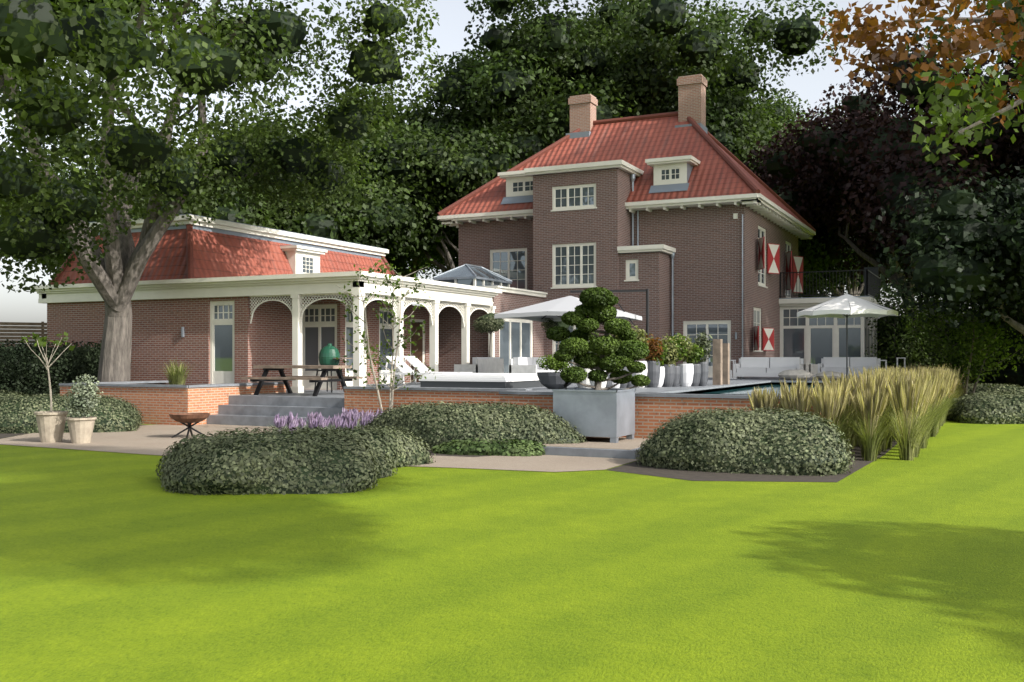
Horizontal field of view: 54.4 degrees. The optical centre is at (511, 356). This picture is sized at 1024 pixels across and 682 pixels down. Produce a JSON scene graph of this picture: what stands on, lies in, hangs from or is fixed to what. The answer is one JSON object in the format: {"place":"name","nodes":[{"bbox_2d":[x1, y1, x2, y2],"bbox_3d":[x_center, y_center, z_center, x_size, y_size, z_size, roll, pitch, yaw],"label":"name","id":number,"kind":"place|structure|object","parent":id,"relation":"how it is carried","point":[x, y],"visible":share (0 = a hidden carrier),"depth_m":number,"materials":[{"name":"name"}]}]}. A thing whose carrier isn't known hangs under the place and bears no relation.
{"place":"outdoors","nodes":[
{"label":"outdoors","id":0,"kind":"place"},
{"bbox_2d":[0,0,1018,343],"label":"sky","id":1,"kind":"structure","parent":0,"point":[454,15],"materials":[{"name":"white"}]},
{"bbox_2d":[0,420,1023,681],"bbox_3d":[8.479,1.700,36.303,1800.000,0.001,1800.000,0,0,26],"label":"lawn","id":2,"kind":"structure","parent":0,"point":[888,566],"depth_m":7.75,"materials":[{"name":"green plant"}]},
{"bbox_2d":[0,389,24,396],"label":"hedge shrub","id":3,"kind":"object","parent":2,"relation":"on","point":[9,394],"visible":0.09,"depth_m":24.61,"materials":[{"name":"green plant"}]},
{"bbox_2d":[0,322,46,346],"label":"fence","id":4,"kind":"object","parent":2,"relation":"on","point":[42,326],"visible":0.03,"depth_m":36.17,"materials":[{"name":"brown wood"}]},
{"bbox_2d":[0,339,132,395],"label":"dark hedge","id":5,"kind":"object","parent":2,"relation":"on","point":[23,370],"visible":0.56,"depth_m":29.49,"materials":[{"name":"green plant"}]},
{"bbox_2d":[0,393,143,433],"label":"hedge shrub","id":6,"kind":"object","parent":2,"relation":"on","point":[110,413],"visible":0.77,"depth_m":22.47,"materials":[{"name":"green plant"}]},
{"bbox_2d":[0,114,172,273],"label":"tree","id":7,"kind":"object","parent":2,"relation":"on","point":[42,143],"visible":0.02,"depth_m":58.84,"materials":[{"name":"green plant"}]},
{"bbox_2d":[28,133,314,272],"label":"tree","id":8,"kind":"object","parent":2,"relation":"on","point":[144,207],"visible":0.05,"depth_m":46.93,"materials":[{"name":"green plant"}]},
{"bbox_2d":[0,0,444,381],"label":"tree","id":9,"kind":"object","parent":2,"relation":"on","point":[110,42],"visible":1,"depth_m":22.95,"materials":[{"name":"green plant"}]},
{"bbox_2d":[89,101,390,244],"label":"tree","id":10,"kind":"object","parent":2,"relation":"on","point":[322,225],"visible":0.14,"depth_m":47.89,"materials":[{"name":"green plant"}]},
{"bbox_2d":[155,427,397,494],"bbox_3d":[-3.275,1.376,13.561,3.284,0.800,2.854,0,0,0],"label":"mound shrub","id":11,"kind":"object","parent":2,"relation":"on","point":[244,462],"visible":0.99,"depth_m":12.57,"materials":[{"name":"green plant"}]},
{"bbox_2d":[30,214,547,393],"bbox_3d":[-6.697,-1.375,35.772,12.880,6.150,14.208,0,0,26],"label":"annex","id":12,"kind":"object","parent":2,"relation":"on","point":[218,301],"visible":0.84,"depth_m":30.68,"materials":[{"name":"brick"}]},
{"bbox_2d":[227,107,446,276],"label":"tree","id":13,"kind":"object","parent":2,"relation":"on","point":[400,218],"visible":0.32,"depth_m":51.05,"materials":[{"name":"green plant"}]},
{"bbox_2d":[297,424,435,467],"bbox_3d":[-2.522,1.423,15.764,2.282,0.698,1.940,0,0,26],"label":"mound shrub","id":14,"kind":"object","parent":2,"relation":"on","point":[401,449],"visible":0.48,"depth_m":15.47,"materials":[{"name":"green plant"}]},
{"bbox_2d":[314,76,458,304],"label":"tree","id":15,"kind":"object","parent":2,"relation":"on","point":[380,120],"visible":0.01,"depth_m":58.27,"materials":[{"name":"green plant"}]},
{"bbox_2d":[405,48,483,279],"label":"tree","id":16,"kind":"object","parent":2,"relation":"on","point":[426,266],"depth_m":76.95,"materials":[{"name":"green plant"}]},
{"bbox_2d":[326,48,564,278],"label":"tree","id":17,"kind":"object","parent":2,"relation":"on","point":[468,163],"visible":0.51,"depth_m":52.61,"materials":[{"name":"green plant"}]},
{"bbox_2d":[0,424,899,481],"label":"garden path","id":18,"kind":"structure","parent":2,"relation":"on","point":[152,439],"depth_m":16.60,"materials":[{"name":"stone"}]},
{"bbox_2d":[20,332,74,442],"bbox_3d":[-9.217,0.594,19.772,0.878,2.197,0.843,0,0,10],"label":"potted fig tree","id":19,"kind":"object","parent":18,"relation":"on","point":[51,425],"visible":1,"depth_m":19.70,"materials":[{"name":"beige ceramic"}]},
{"bbox_2d":[64,373,103,443],"bbox_3d":[-8.494,1.008,19.724,0.658,1.368,0.762,0,0,26],"label":"potted shrub","id":20,"kind":"object","parent":18,"relation":"on","point":[80,429],"visible":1,"depth_m":19.54,"materials":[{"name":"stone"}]},
{"bbox_2d":[169,413,209,437],"bbox_3d":[-6.773,1.448,20.919,0.840,0.513,0.840,0,0,26],"label":"fire bowl","id":21,"kind":"object","parent":18,"relation":"on","point":[189,419],"visible":0.92,"depth_m":20.75,"materials":[{"name":"orange metal"}]},
{"bbox_2d":[266,408,382,433],"bbox_3d":[-2.806,1.396,20.380,4.521,0.609,4.343,0,0,26],"label":"lavender plant","id":22,"kind":"object","parent":18,"relation":"on","point":[349,418],"visible":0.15,"depth_m":20.47,"materials":[{"name":"purple plant"}]},
{"bbox_2d":[336,258,436,410],"bbox_3d":[-2.724,-0.266,21.875,2.340,3.943,1.655,0,0,-11],"label":"small tree","id":23,"kind":"object","parent":18,"relation":"on","point":[370,356],"visible":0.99,"depth_m":22.04,"materials":[{"name":"green plant"}]},
{"bbox_2d":[363,400,586,450],"bbox_3d":[-0.794,1.300,18.868,4.409,0.948,2.430,0,0,1],"label":"mound shrub","id":24,"kind":"object","parent":18,"relation":"on","point":[433,424],"visible":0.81,"depth_m":18.05,"materials":[{"name":"green plant"}]},
{"bbox_2d":[432,438,545,455],"bbox_3d":[-0.346,1.611,17.664,2.171,0.355,1.199,0,0,15],"label":"groundcover plant","id":25,"kind":"object","parent":18,"relation":"on","point":[516,447],"visible":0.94,"depth_m":17.24,"materials":[{"name":"green plant"}]},
{"bbox_2d":[59,375,951,458],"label":"raised terrace","id":26,"kind":"structure","parent":2,"relation":"on","point":[157,402],"depth_m":23.98,"materials":[{"name":"brick"}]},
{"bbox_2d":[160,358,190,384],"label":"potted plant","id":27,"kind":"object","parent":26,"relation":"on","point":[176,377],"visible":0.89,"depth_m":25.23,"materials":[{"name":"green plant"}]},
{"bbox_2d":[240,365,362,395],"bbox_3d":[-5.561,0.620,26.390,2.600,0.800,1.840,0,0,26],"label":"picnic table","id":28,"kind":"object","parent":26,"relation":"on","point":[323,377],"visible":0.85,"depth_m":26.07,"materials":[{"name":"brown wood"}]},
{"bbox_2d":[314,343,352,392],"bbox_3d":[-5.088,0.306,28.328,0.980,1.393,0.720,0,0,26],"label":"ceramic barbecue","id":29,"kind":"object","parent":26,"relation":"on","point":[329,353],"visible":0.79,"depth_m":28.16,"materials":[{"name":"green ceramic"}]},
{"bbox_2d":[380,356,455,384],"bbox_3d":[-2.551,0.361,27.096,2.000,0.777,0.700,0,0,26],"label":"sun lounger","id":30,"kind":"object","parent":26,"relation":"on","point":[405,369],"visible":0.7,"depth_m":27.17,"materials":[{"name":"white"}]},
{"bbox_2d":[402,356,471,383],"bbox_3d":[-2.158,0.361,27.905,2.000,0.777,0.700,0,0,26],"label":"sun lounger","id":31,"kind":"object","parent":26,"relation":"on","point":[416,362],"visible":0.38,"depth_m":28.09,"materials":[{"name":"white"}]},
{"bbox_2d":[454,357,503,372],"bbox_3d":[-1.040,0.378,31.809,0.850,0.745,1.800,0,0,26],"label":"outdoor sofa","id":32,"kind":"object","parent":26,"relation":"on","point":[487,365],"visible":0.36,"depth_m":31.18,"materials":[{"name":"grey fabric"}]},
{"bbox_2d":[419,373,544,388],"bbox_3d":[-0.690,0.583,24.747,2.360,0.335,2.360,0,0,26],"label":"hot tub cover","id":33,"kind":"object","parent":26,"relation":"on","point":[489,380],"visible":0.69,"depth_m":23.79,"materials":[{"name":"white"}]},
{"bbox_2d":[472,313,504,356],"bbox_3d":[-0.781,-0.359,32.946,1.071,2.217,1.163,0,0,-20],"label":"topiary standard","id":34,"kind":"object","parent":26,"relation":"on","point":[489,323],"visible":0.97,"depth_m":32.70,"materials":[{"name":"green plant"}]},
{"bbox_2d":[509,357,561,372],"bbox_3d":[0.777,0.378,29.371,0.850,0.745,2.200,0,0,26],"label":"outdoor sofa","id":35,"kind":"object","parent":26,"relation":"on","point":[523,365],"visible":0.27,"depth_m":28.58,"materials":[{"name":"grey fabric"}]},
{"bbox_2d":[536,354,571,388],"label":"potted plant","id":36,"kind":"object","parent":26,"relation":"on","point":[550,380],"visible":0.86,"depth_m":21.79,"materials":[{"name":"grey plant"}]},
{"bbox_2d":[541,318,573,366],"bbox_3d":[1.478,-0.369,32.438,0.983,2.239,1.101,0,0,26],"label":"topiary standard","id":37,"kind":"object","parent":26,"relation":"on","point":[549,324],"visible":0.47,"depth_m":32.12,"materials":[{"name":"green plant"}]},
{"bbox_2d":[494,289,648,360],"bbox_3d":[2.132,-0.650,29.824,4.259,2.800,3.418,0,0,26],"label":"parasol","id":38,"kind":"object","parent":26,"relation":"on","point":[556,309],"visible":0.55,"depth_m":29.33,"materials":[{"name":"grey fabric"}]},
{"bbox_2d":[574,329,598,387],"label":"potted plant","id":39,"kind":"object","parent":26,"relation":"on","point":[586,381],"visible":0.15,"depth_m":21.93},
{"bbox_2d":[546,287,649,442],"bbox_3d":[1.586,0.124,18.694,1.959,2.860,1.244,0,0,16],"label":"cloud tree","id":40,"kind":"object","parent":26,"relation":"on","point":[596,410],"visible":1,"depth_m":18.42,"materials":[{"name":"plant"}]},
{"bbox_2d":[589,371,607,387],"bbox_3d":[1.859,0.328,21.395,0.414,0.744,0.429,0,0,26],"label":"white pot","id":41,"kind":"object","parent":26,"relation":"on","point":[603,384],"visible":0.02,"depth_m":21.29,"materials":[{"name":"white ceramic"}]},
{"bbox_2d":[592,335,614,387],"bbox_3d":[2.033,0.081,22.260,0.708,1.238,0.576,0,0,26],"label":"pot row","id":42,"kind":"object","parent":26,"relation":"on","point":[608,383],"visible":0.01,"depth_m":22.19,"materials":[{"name":"grey ceramic"}]},
{"bbox_2d":[609,334,619,387],"bbox_3d":[2.296,-0.023,22.574,0.645,1.445,0.469,0,0,57],"label":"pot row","id":43,"kind":"object","parent":26,"relation":"on","point":[616,386],"visible":0.02,"depth_m":22.42,"materials":[{"name":"grey ceramic"}]},
{"bbox_2d":[615,336,627,387],"bbox_3d":[2.457,0.003,22.611,0.557,1.395,0.553,0,0,-37],"label":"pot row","id":44,"kind":"object","parent":26,"relation":"on","point":[625,384],"visible":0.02,"depth_m":22.47,"materials":[{"name":"grey ceramic"}]},
{"bbox_2d":[626,372,635,387],"bbox_3d":[2.641,0.117,22.857,0.531,1.166,0.664,0,0,-43],"label":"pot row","id":45,"kind":"object","parent":26,"relation":"on","point":[629,384],"visible":0.02,"depth_m":22.66,"materials":[{"name":"grey ceramic"}]},
{"bbox_2d":[631,325,653,387],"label":"potted shrub","id":46,"kind":"object","parent":26,"relation":"on","point":[641,337],"visible":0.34,"depth_m":22.82,"materials":[{"name":"plant"}]},
{"bbox_2d":[643,334,663,386],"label":"potted shrub","id":47,"kind":"object","parent":26,"relation":"on","point":[653,370],"visible":0.86,"depth_m":22.87,"materials":[{"name":"ceramic"}]},
{"bbox_2d":[647,343,667,386],"bbox_3d":[3.362,0.187,23.097,0.568,1.027,0.559,0,0,26],"label":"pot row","id":48,"kind":"object","parent":26,"relation":"on","point":[662,375],"visible":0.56,"depth_m":23.02,"materials":[{"name":"grey ceramic"}]},
{"bbox_2d":[657,335,678,386],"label":"potted shrub","id":49,"kind":"object","parent":26,"relation":"on","point":[669,375],"visible":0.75,"depth_m":23.31,"materials":[{"name":"plant"}]},
{"bbox_2d":[661,340,674,364],"bbox_3d":[3.637,0.152,23.536,0.571,1.096,0.526,0,0,26],"label":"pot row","id":50,"kind":"object","parent":26,"relation":"on","point":[671,359],"visible":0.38,"depth_m":23.44,"materials":[{"name":"plant"}]},
{"bbox_2d":[662,333,686,386],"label":"potted shrub","id":51,"kind":"object","parent":26,"relation":"on","point":[677,376],"visible":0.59,"depth_m":23.52,"materials":[{"name":"plant"}]},
{"bbox_2d":[676,335,695,385],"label":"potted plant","id":52,"kind":"object","parent":26,"relation":"on","point":[686,374],"visible":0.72,"depth_m":23.67,"materials":[{"name":"grey"}]},
{"bbox_2d":[682,344,705,385],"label":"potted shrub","id":53,"kind":"object","parent":26,"relation":"on","point":[695,357],"visible":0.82,"depth_m":23.81,"materials":[{"name":"green plant"}]},
{"bbox_2d":[693,330,712,385],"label":"potted shrub","id":54,"kind":"object","parent":26,"relation":"on","point":[705,342],"visible":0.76,"depth_m":23.98,"materials":[{"name":"plant"}]},
{"bbox_2d":[713,339,729,384],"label":"timber posts","id":55,"kind":"object","parent":26,"relation":"on","point":[721,362],"visible":0.95,"depth_m":24.97,"materials":[{"name":"brown wood"}]},
{"bbox_2d":[730,360,735,378],"bbox_3d":[7.519,0.425,34.212,0.280,0.650,0.280,0,0,26],"label":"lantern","id":56,"kind":"object","parent":26,"relation":"on","point":[733,370],"visible":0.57,"depth_m":34.08,"materials":[{"name":"white metal"}]},
{"bbox_2d":[734,357,803,378],"bbox_3d":[8.773,0.378,34.048,2.200,0.745,0.850,0,0,26],"label":"outdoor sofa","id":57,"kind":"object","parent":26,"relation":"on","point":[760,366],"visible":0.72,"depth_m":34.01,"materials":[{"name":"white fabric"}]},
{"bbox_2d":[778,370,813,380],"bbox_3d":[9.034,0.583,31.700,1.122,0.363,0.806,0,0,26],"label":"pouf","id":58,"kind":"object","parent":26,"relation":"on","point":[793,375],"visible":0.94,"depth_m":31.42,"materials":[{"name":"fabric"}]},
{"bbox_2d":[815,371,844,380],"bbox_3d":[10.140,0.602,31.715,0.936,0.304,0.722,0,0,26],"label":"pebble pouf","id":59,"kind":"object","parent":26,"relation":"on","point":[828,374],"visible":0.63,"depth_m":31.49,"materials":[{"name":"fabric"}]},
{"bbox_2d":[797,291,897,379],"bbox_3d":[10.427,-0.660,31.000,2.790,2.820,2.790,0,0,37],"label":"white parasol","id":60,"kind":"object","parent":26,"relation":"on","point":[846,305],"visible":0.9,"depth_m":30.33,"materials":[{"name":"white fabric"}]},
{"bbox_2d":[818,357,880,375],"bbox_3d":[11.848,0.378,35.000,2.000,0.745,0.850,0,0,26],"label":"outdoor sofa","id":61,"kind":"object","parent":26,"relation":"on","point":[836,364],"visible":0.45,"depth_m":35.00,"materials":[{"name":"white fabric"}]},
{"bbox_2d":[878,360,886,367],"bbox_3d":[12.664,0.425,34.048,0.280,0.650,0.280,0,0,26],"label":"chair","id":62,"kind":"object","parent":26,"relation":"on","point":[882,360],"visible":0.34,"depth_m":33.98,"materials":[{"name":"white metal"}]},
{"bbox_2d":[407,0,712,149],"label":"tree","id":63,"kind":"object","parent":2,"relation":"on","point":[548,38],"visible":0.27,"depth_m":55.68,"materials":[{"name":"green plant"}]},
{"bbox_2d":[510,0,764,79],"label":"tree","id":64,"kind":"object","parent":2,"relation":"on","point":[633,9],"visible":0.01,"depth_m":73.55,"materials":[{"name":"green plant"}]},
{"bbox_2d":[437,74,880,377],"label":"house","id":65,"kind":"structure","parent":2,"relation":"on","point":[688,220],"depth_m":37.98,"materials":[{"name":"brick"}]},
{"bbox_2d":[530,0,849,175],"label":"tree","id":66,"kind":"object","parent":2,"relation":"on","point":[733,112],"visible":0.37,"depth_m":53.09,"materials":[{"name":"green plant"}]},
{"bbox_2d":[635,406,854,475],"bbox_3d":[3.754,1.287,15.777,3.364,0.992,2.879,0,0,26],"label":"mound shrub","id":67,"kind":"object","parent":2,"relation":"on","point":[785,442],"visible":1,"depth_m":14.70,"materials":[{"name":"green plant"}]},
{"bbox_2d":[687,0,810,144],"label":"tree","id":68,"kind":"object","parent":2,"relation":"on","point":[782,107],"visible":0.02,"depth_m":79.51,"materials":[{"name":"green plant"}]},
{"bbox_2d":[750,113,864,292],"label":"tree","id":69,"kind":"object","parent":2,"relation":"on","point":[806,254],"visible":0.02,"depth_m":57.22,"materials":[{"name":"green plant"}]},
{"bbox_2d":[798,267,835,297],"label":"shrub","id":70,"kind":"object","parent":2,"relation":"on","point":[812,290],"visible":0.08,"depth_m":51.33,"materials":[{"name":"green plant"}]},
{"bbox_2d":[798,102,911,306],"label":"dark tree","id":71,"kind":"object","parent":2,"relation":"on","point":[833,238],"visible":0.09,"depth_m":57.75,"materials":[{"name":"black plant"}]},
{"bbox_2d":[786,100,924,298],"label":"tree","id":72,"kind":"object","parent":2,"relation":"on","point":[850,231],"visible":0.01,"depth_m":65.45,"materials":[{"name":"green plant"}]},
{"bbox_2d":[746,363,970,460],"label":"border grass","id":73,"kind":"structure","parent":2,"relation":"on","point":[876,412],"depth_m":16.73,"materials":[{"name":"plant"}]},
{"bbox_2d":[742,43,1023,311],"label":"purple beech tree","id":74,"kind":"object","parent":2,"relation":"on","point":[792,179],"visible":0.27,"depth_m":48.73,"materials":[{"name":"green plant"}]},
{"bbox_2d":[864,280,951,371],"bbox_3d":[15.945,-0.717,40.030,3.670,4.862,3.518,0,0,3],"label":"shrub","id":75,"kind":"object","parent":2,"relation":"on","point":[907,351],"visible":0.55,"depth_m":39.63,"materials":[{"name":"green plant"}]},
{"bbox_2d":[829,28,1023,258],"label":"dark tree","id":76,"kind":"object","parent":2,"relation":"on","point":[892,147],"visible":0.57,"depth_m":40.08,"materials":[{"name":"black plant"}]},
{"bbox_2d":[868,164,1023,334],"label":"green tree","id":77,"kind":"object","parent":2,"relation":"on","point":[964,246],"visible":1,"depth_m":28.90,"materials":[{"name":"green plant"}]},
{"bbox_2d":[877,308,1023,386],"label":"dark hedge","id":78,"kind":"object","parent":2,"relation":"on","point":[1014,377],"visible":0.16,"depth_m":39.10,"materials":[{"name":"green plant"}]},
{"bbox_2d":[900,292,1023,395],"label":"shrub","id":79,"kind":"object","parent":2,"relation":"on","point":[977,344],"visible":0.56,"depth_m":32.59,"materials":[{"name":"green plant"}]},
{"bbox_2d":[908,58,1023,128],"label":"tree","id":80,"kind":"object","parent":2,"relation":"on","point":[1011,75],"depth_m":87.39,"materials":[{"name":"green plant"}]},
{"bbox_2d":[945,391,1023,423],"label":"mound shrub","id":81,"kind":"object","parent":2,"relation":"on","point":[994,407],"visible":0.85,"depth_m":25.46,"materials":[{"name":"green plant"}]},
{"bbox_2d":[958,383,1023,395],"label":"mound shrub","id":82,"kind":"object","parent":2,"relation":"on","point":[1003,388],"visible":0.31,"depth_m":33.55,"materials":[{"name":"green plant"}]},
{"bbox_2d":[819,0,1023,166],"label":"tree","id":83,"kind":"object","parent":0,"point":[1009,34],"visible":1,"depth_m":12.34,"materials":[{"name":"green plant"}]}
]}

